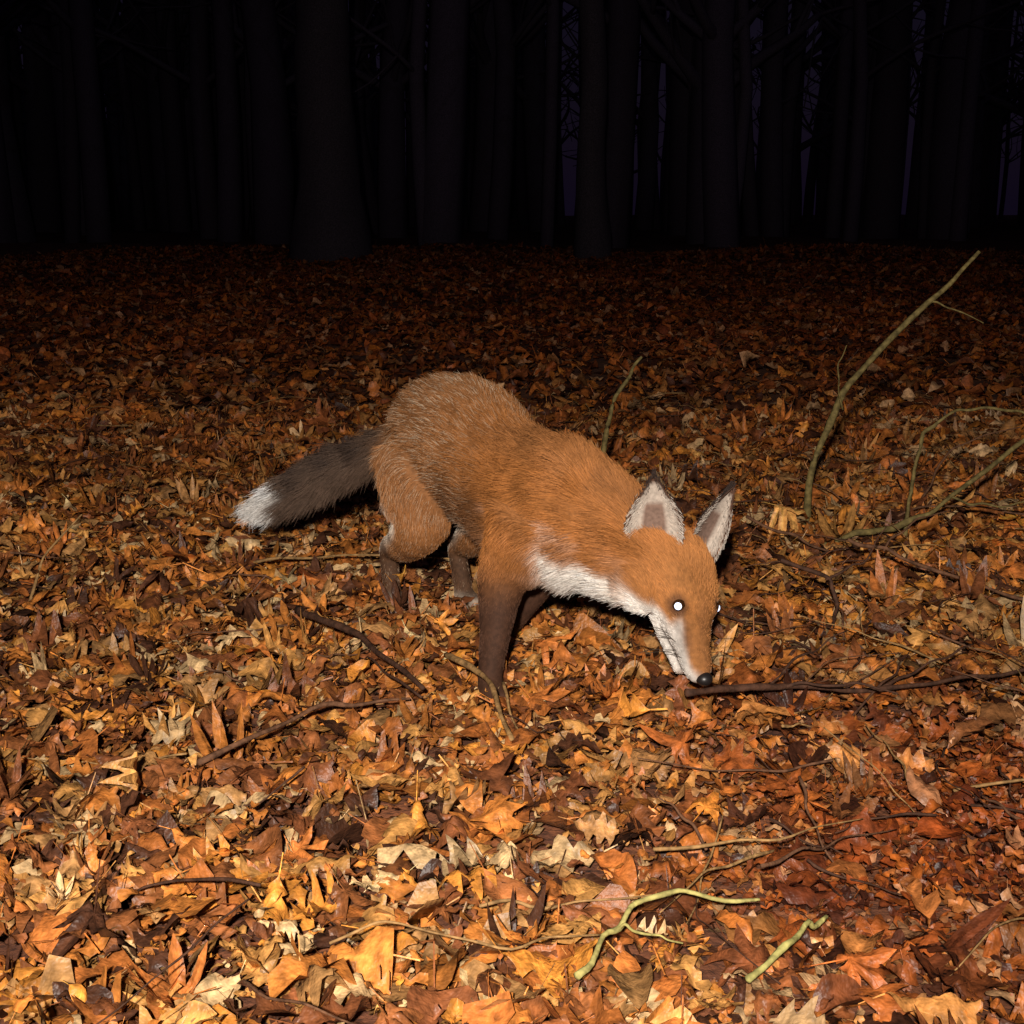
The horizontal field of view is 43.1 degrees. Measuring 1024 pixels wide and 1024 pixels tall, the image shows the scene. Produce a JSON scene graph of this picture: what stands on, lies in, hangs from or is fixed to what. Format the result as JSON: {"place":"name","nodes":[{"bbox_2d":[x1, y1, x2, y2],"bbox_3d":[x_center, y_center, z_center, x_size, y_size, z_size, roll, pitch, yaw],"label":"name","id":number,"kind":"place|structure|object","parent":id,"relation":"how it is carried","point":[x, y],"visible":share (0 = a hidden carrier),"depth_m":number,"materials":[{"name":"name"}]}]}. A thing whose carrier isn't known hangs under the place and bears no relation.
{"place":"outdoors","nodes":[
{"label":"outdoors","id":0,"kind":"place"},
{"bbox_2d":[0,214,1023,1023],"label":"ground","id":1,"kind":"structure","parent":0,"point":[1002,234],"depth_m":4.94,"materials":[{"name":"soil"}]},
{"bbox_2d":[287,0,372,262],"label":"oak tree","id":2,"kind":"object","parent":1,"relation":"on","point":[330,222],"visible":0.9,"depth_m":16.10,"materials":[{"name":"brown plant"}]},
{"bbox_2d":[230,371,736,705],"bbox_3d":[-0.067,0.010,2.034,0.312,0.415,1.006,-10,17,-37],"label":"red fox","id":3,"kind":"object","parent":1,"relation":"on","point":[539,514],"visible":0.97,"depth_m":1.81,"materials":[{"name":"brown"}]},
{"bbox_2d":[0,238,1023,1023],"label":"fallen leaves","id":4,"kind":"object","parent":1,"relation":"on","point":[64,890],"visible":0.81,"depth_m":1.88,"materials":[{"name":"orange plant"}]},
{"bbox_2d":[28,514,81,600],"bbox_3d":[-0.780,0.091,2.203,0.108,0.172,0.012,-4,14,-16],"label":"dry stem","id":5,"kind":"object","parent":4,"relation":"on","point":[41,562],"visible":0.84,"depth_m":2.20,"materials":[{"name":"brown plant"}]},
{"bbox_2d":[196,697,409,765],"bbox_3d":[-0.263,0.264,1.628,0.299,0.026,0.040,-10,17,-37],"label":"dead stick","id":6,"kind":"object","parent":4,"relation":"on","point":[211,756],"visible":0.99,"depth_m":1.61,"materials":[{"name":"brown wood"}]},
{"bbox_2d":[294,605,424,690],"bbox_3d":[-0.224,0.192,1.899,0.026,0.029,0.373,-10,16,-36],"label":"dead stick","id":7,"kind":"object","parent":4,"relation":"on","point":[343,627],"visible":0.98,"depth_m":1.92,"materials":[{"name":"brown wood"}]},
{"bbox_2d":[253,554,479,563],"bbox_3d":[-0.258,0.088,2.375,0.439,0.021,0.014,1,13,4],"label":"dead stick","id":8,"kind":"object","parent":4,"relation":"on","point":[286,557],"visible":0.69,"depth_m":2.38,"materials":[{"name":"brown wood"}]},
{"bbox_2d":[329,920,600,950],"bbox_3d":[-0.039,0.375,1.140,0.243,0.027,0.035,-1,13,-5],"label":"dead stick","id":9,"kind":"object","parent":4,"relation":"on","point":[437,933],"visible":0.99,"depth_m":1.14,"materials":[{"name":"brown wood"}]},
{"bbox_2d":[444,652,514,741],"bbox_3d":[-0.038,0.236,1.734,0.027,0.029,0.299,-5,14,-18],"label":"dead stick","id":10,"kind":"object","parent":4,"relation":"on","point":[465,664],"visible":1,"depth_m":1.73,"materials":[{"name":"brown wood"}]},
{"bbox_2d":[0,374,1023,1023],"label":"scattered twigs","id":11,"kind":"object","parent":4,"relation":"on","point":[776,862],"visible":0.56,"depth_m":1.73,"materials":[{"name":"brown wood"}]},
{"bbox_2d":[601,356,642,453],"bbox_3d":[0.246,-0.184,3.017,0.120,0.355,0.022,-8,15,-29],"label":"dry stem","id":12,"kind":"object","parent":4,"relation":"on","point":[608,422],"visible":0.73,"depth_m":2.99,"materials":[{"name":"green plant"}]},
{"bbox_2d":[573,888,759,979],"bbox_3d":[0.138,0.370,1.165,0.204,0.030,0.063,-5,14,-21],"label":"green stem","id":13,"kind":"object","parent":4,"relation":"on","point":[579,974],"visible":1,"depth_m":1.16,"materials":[{"name":"green plant"}]},
{"bbox_2d":[744,914,827,982],"bbox_3d":[0.244,0.380,1.135,0.119,0.026,0.012,-12,18,-41],"label":"green stem","id":14,"kind":"object","parent":4,"relation":"on","point":[781,949],"visible":1,"depth_m":1.12,"materials":[{"name":"green plant"}]},
{"bbox_2d":[746,515,886,644],"bbox_3d":[0.533,0.077,2.223,0.196,0.154,0.556,0,13,0],"label":"dead branch","id":15,"kind":"object","parent":4,"relation":"on","point":[817,573],"visible":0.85,"depth_m":2.10,"materials":[{"name":"brown wood"}]},
{"bbox_2d":[684,630,1023,696],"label":"gnawed stick","id":16,"kind":"object","parent":4,"relation":"on","point":[840,688],"visible":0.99,"depth_m":1.74,"materials":[{"name":"brown wood"}]},
{"bbox_2d":[847,510,1022,600],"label":"dead branch","id":17,"kind":"object","parent":4,"relation":"on","point":[894,553],"visible":0.92,"depth_m":2.29,"materials":[{"name":"brown wood"}]},
{"bbox_2d":[0,0,1023,247],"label":"distant trees","id":18,"kind":"object","parent":1,"relation":"on","point":[196,126],"visible":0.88,"depth_m":25.82,"materials":[{"name":"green plant"}]},
{"bbox_2d":[573,0,611,259],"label":"birch tree","id":19,"kind":"object","parent":1,"relation":"on","point":[592,227],"visible":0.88,"depth_m":16.22,"materials":[{"name":"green plant"}]},
{"bbox_2d":[802,250,1023,545],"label":"bramble sapling","id":20,"kind":"object","parent":1,"relation":"on","point":[851,381],"visible":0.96,"depth_m":2.73,"materials":[{"name":"green plant"}]},
{"bbox_2d":[17,0,1023,215],"label":"sky","id":21,"kind":"structure","parent":0,"point":[569,170],"materials":[{"name":"black"}]}
]}

